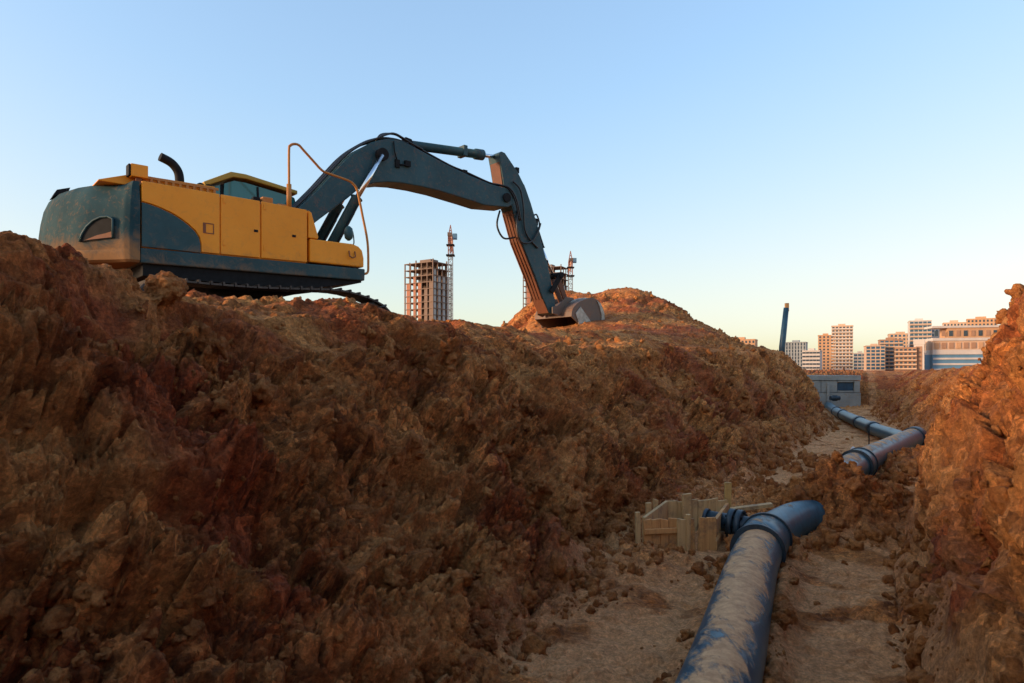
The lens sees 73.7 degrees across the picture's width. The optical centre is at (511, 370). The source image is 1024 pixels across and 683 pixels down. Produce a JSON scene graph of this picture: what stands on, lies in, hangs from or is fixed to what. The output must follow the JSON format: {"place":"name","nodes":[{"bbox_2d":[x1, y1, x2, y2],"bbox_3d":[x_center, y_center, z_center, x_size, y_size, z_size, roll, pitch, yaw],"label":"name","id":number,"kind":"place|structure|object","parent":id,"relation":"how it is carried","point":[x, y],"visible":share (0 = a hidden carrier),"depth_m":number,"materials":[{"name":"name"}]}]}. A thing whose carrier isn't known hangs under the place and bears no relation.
{"place":"outdoors","nodes":[
{"label":"outdoors","id":0,"kind":"place"},
{"bbox_2d":[0,230,1023,682],"bbox_3d":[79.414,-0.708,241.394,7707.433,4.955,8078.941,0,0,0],"label":"ground","id":1,"kind":"structure","parent":0,"point":[116,486],"depth_m":4.00,"materials":[{"name":"soil"}]},
{"bbox_2d":[143,270,188,305],"bbox_3d":[-2.209,-0.525,4.353,0.270,0.233,0.278,0,0,0],"label":"earth clod","id":2,"kind":"object","parent":1,"relation":"on","point":[171,287],"visible":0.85,"depth_m":4.26,"materials":[{"name":"soil"}]},
{"bbox_2d":[38,132,604,327],"bbox_3d":[-3.085,-3.434,17.332,14.593,5.646,3.560,0,0,-41],"label":"excavator","id":3,"kind":"object","parent":1,"relation":"on","point":[237,235],"visible":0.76,"depth_m":14.22,"materials":[{"name":"metal"}]},
{"bbox_2d":[141,202,200,252],"bbox_3d":[-6.313,-2.647,12.673,1.013,0.804,0.050,0,0,-41],"label":"lower door","id":4,"kind":"structure","parent":3,"relation":"in","point":[160,229],"depth_m":12.58,"materials":[{"name":"teal paint"}]},
{"bbox_2d":[141,181,219,253],"bbox_3d":[-6.177,-2.848,12.779,1.360,1.175,0.062,0,0,-41],"label":"rear door","id":5,"kind":"structure","parent":3,"relation":"in","point":[200,210],"depth_m":12.91,"materials":[{"name":"yellow paint"}]},
{"bbox_2d":[220,194,259,257],"bbox_3d":[-5.364,-2.845,13.493,0.765,1.160,0.062,0,0,-41],"label":"side door","id":6,"kind":"structure","parent":3,"relation":"in","point":[239,217],"depth_m":13.46,"materials":[{"name":"yellow paint"}]},
{"bbox_2d":[261,201,306,261],"bbox_3d":[-4.692,-2.847,14.084,0.970,1.144,0.062,0,0,-41],"label":"side door","id":7,"kind":"structure","parent":3,"relation":"in","point":[283,228],"depth_m":14.05,"materials":[{"name":"yellow paint"}]},
{"bbox_2d":[404,259,451,320],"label":"tower under construction","id":8,"kind":"structure","parent":1,"relation":"on","point":[432,290],"depth_m":341.13,"materials":[{"name":"concrete"}]},
{"bbox_2d":[446,225,456,319],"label":"tower crane","id":9,"kind":"object","parent":1,"relation":"on","point":[451,238],"visible":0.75,"depth_m":328.85,"materials":[{"name":"metal"}]},
{"bbox_2d":[0,235,1023,682],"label":"loose clods","id":10,"kind":"object","parent":1,"relation":"on","point":[54,621],"visible":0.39,"depth_m":4.61,"materials":[{"name":"soil"}]},
{"bbox_2d":[523,264,567,306],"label":"tower under construction","id":11,"kind":"structure","parent":1,"relation":"on","point":[528,299],"depth_m":439.16,"materials":[{"name":"concrete"}]},
{"bbox_2d":[566,251,576,289],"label":"tower crane","id":12,"kind":"object","parent":1,"relation":"on","point":[571,261],"visible":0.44,"depth_m":418.64,"materials":[{"name":"metal"}]},
{"bbox_2d":[635,493,728,551],"bbox_3d":[1.589,1.442,6.274,0.623,0.516,1.274,0,0,25],"label":"formwork box","id":13,"kind":"object","parent":1,"relation":"on","point":[675,522],"visible":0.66,"depth_m":5.95,"materials":[{"name":"brown wood"}]},
{"bbox_2d":[724,482,731,508],"bbox_3d":[2.129,1.400,6.749,0.065,0.600,0.040,1,0,8],"label":"survey stake","id":14,"kind":"object","parent":1,"relation":"on","point":[727,490],"visible":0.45,"depth_m":6.73,"materials":[{"name":"brown wood"}]},
{"bbox_2d":[675,512,792,682],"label":"pipe","id":15,"kind":"object","parent":1,"relation":"on","point":[730,643],"depth_m":3.71,"materials":[{"name":"blue metal"}]},
{"bbox_2d":[738,337,757,346],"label":"apartment building","id":16,"kind":"structure","parent":1,"relation":"on","point":[753,342],"depth_m":517.50,"materials":[{"name":"beige concrete"}]},
{"bbox_2d":[730,502,772,510],"bbox_3d":[2.287,1.301,6.525,0.382,0.088,0.090,0,0,8],"label":"loose plank","id":17,"kind":"object","parent":1,"relation":"on","point":[757,506],"visible":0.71,"depth_m":6.49,"materials":[{"name":"brown wood"}]},
{"bbox_2d":[779,303,788,352],"bbox_3d":[9.148,-0.994,23.000,0.344,2.582,0.200,0,0,0],"label":"blue post","id":18,"kind":"object","parent":1,"relation":"on","point":[782,343],"visible":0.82,"depth_m":22.93,"materials":[{"name":"plastic"}]},
{"bbox_2d":[767,500,824,537],"bbox_3d":[2.512,1.420,6.221,0.394,0.380,1.157,0,0,43],"label":"pipe","id":19,"kind":"object","parent":1,"relation":"on","point":[802,517],"depth_m":6.18,"materials":[{"name":"blue metal"}]},
{"bbox_2d":[702,508,748,536],"bbox_3d":[2.028,1.390,6.201,0.565,0.274,0.270,0,0,35],"label":"pipe branch","id":20,"kind":"object","parent":19,"relation":"attached to","point":[732,520],"visible":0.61,"depth_m":6.13,"materials":[{"name":"blue metal"}]},
{"bbox_2d":[785,340,807,367],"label":"apartment building","id":21,"kind":"structure","parent":1,"relation":"on","point":[794,349],"depth_m":469.94,"materials":[{"name":"white concrete"}]},
{"bbox_2d":[802,348,821,369],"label":"apartment building","id":22,"kind":"structure","parent":1,"relation":"on","point":[811,358],"depth_m":430.32,"materials":[{"name":"white concrete"}]},
{"bbox_2d":[818,333,833,369],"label":"apartment building","id":23,"kind":"structure","parent":1,"relation":"on","point":[824,343],"depth_m":564.85,"materials":[{"name":"beige concrete"}]},
{"bbox_2d":[807,375,860,407],"bbox_3d":[13.267,0.990,28.987,2.340,1.620,1.740,0,0,6],"label":"concrete chamber","id":24,"kind":"object","parent":1,"relation":"on","point":[845,388],"visible":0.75,"depth_m":28.19,"materials":[{"name":"grey concrete"}]},
{"bbox_2d":[831,324,852,369],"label":"apartment building","id":25,"kind":"structure","parent":1,"relation":"on","point":[842,334],"depth_m":559.49,"materials":[{"name":"beige concrete"}]},
{"bbox_2d":[853,351,863,369],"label":"apartment building","id":26,"kind":"structure","parent":1,"relation":"on","point":[858,360],"depth_m":480.38,"materials":[{"name":"beige concrete"}]},
{"bbox_2d":[824,401,900,438],"bbox_3d":[10.266,1.400,20.739,0.501,0.344,15.604,0,0,20],"label":"pipe","id":27,"kind":"object","parent":1,"relation":"on","point":[878,430],"depth_m":17.58,"materials":[{"name":"metal"}]},
{"bbox_2d":[829,395,840,400],"bbox_3d":[12.860,1.080,27.200,0.380,0.220,0.200,0,0,0],"label":"gate valve","id":28,"kind":"object","parent":27,"relation":"attached to","point":[834,397],"visible":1,"depth_m":27.12,"materials":[{"name":"black metal"}]},
{"bbox_2d":[868,425,869,444],"bbox_3d":[7.631,1.476,14.600,0.021,0.660,0.024,0,0,0],"label":"marker rod","id":29,"kind":"object","parent":1,"relation":"on","point":[868,434],"visible":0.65,"depth_m":14.60,"materials":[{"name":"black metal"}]},
{"bbox_2d":[863,344,885,370],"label":"apartment building","id":30,"kind":"structure","parent":1,"relation":"on","point":[874,356],"depth_m":460.22,"materials":[{"name":"beige concrete"}]},
{"bbox_2d":[842,426,926,475],"bbox_3d":[5.997,1.361,11.102,0.595,0.479,7.576,0,0,37],"label":"pipe","id":31,"kind":"object","parent":1,"relation":"on","point":[871,458],"depth_m":10.63,"materials":[{"name":"metal"}]},
{"bbox_2d":[878,337,903,370],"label":"apartment building","id":32,"kind":"structure","parent":1,"relation":"on","point":[891,343],"depth_m":469.89,"materials":[{"name":"beige concrete"}]},
{"bbox_2d":[888,332,907,346],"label":"apartment building","id":33,"kind":"structure","parent":1,"relation":"on","point":[900,335],"depth_m":500.13,"materials":[{"name":"beige concrete"}]},
{"bbox_2d":[894,347,916,370],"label":"apartment building","id":34,"kind":"structure","parent":1,"relation":"on","point":[905,358],"depth_m":399.69,"materials":[{"name":"white concrete"}]},
{"bbox_2d":[913,339,924,369],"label":"apartment building","id":35,"kind":"structure","parent":1,"relation":"on","point":[919,344],"depth_m":397.76,"materials":[{"name":"white concrete"}]},
{"bbox_2d":[916,346,921,369],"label":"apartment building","id":36,"kind":"structure","parent":1,"relation":"on","point":[919,348],"depth_m":397.74,"materials":[{"name":"beige concrete"}]},
{"bbox_2d":[907,318,931,346],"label":"apartment building","id":37,"kind":"structure","parent":1,"relation":"on","point":[916,330],"depth_m":480.53,"materials":[{"name":"beige concrete"}]},
{"bbox_2d":[942,320,966,325],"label":"apartment building","id":38,"kind":"structure","parent":1,"relation":"on","point":[953,323],"depth_m":560.61,"materials":[{"name":"beige concrete"}]},
{"bbox_2d":[924,325,998,369],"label":"long building","id":39,"kind":"structure","parent":1,"relation":"on","point":[956,346],"depth_m":397.60,"materials":[{"name":"beige concrete"}]},
{"bbox_2d":[932,329,939,337],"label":"window","id":40,"kind":"structure","parent":39,"relation":"in","point":[933,330],"depth_m":499.12,"materials":[{"name":"glass"}]},
{"bbox_2d":[934,343,938,348],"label":"window","id":41,"kind":"structure","parent":39,"relation":"in","point":[936,345],"depth_m":400.08,"materials":[{"name":"brown"}]},
{"bbox_2d":[956,342,960,347],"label":"window","id":42,"kind":"structure","parent":39,"relation":"in","point":[958,344],"depth_m":397.26,"materials":[{"name":"beige"}]},
{"bbox_2d":[964,342,968,347],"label":"window","id":43,"kind":"structure","parent":39,"relation":"in","point":[966,344],"depth_m":396.29,"materials":[{"name":"brown glass"}]},
{"bbox_2d":[971,342,975,347],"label":"window","id":44,"kind":"structure","parent":39,"relation":"in","point":[973,344],"depth_m":395.42,"materials":[{"name":"brown glass"}]},
{"bbox_2d":[966,316,996,324],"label":"apartment building","id":45,"kind":"structure","parent":1,"relation":"on","point":[983,320],"depth_m":600.48,"materials":[{"name":"beige concrete"}]},
{"bbox_2d":[0,0,1023,352],"label":"sky","id":46,"kind":"structure","parent":0,"point":[859,164],"materials":[{"name":"blue"}]}
]}

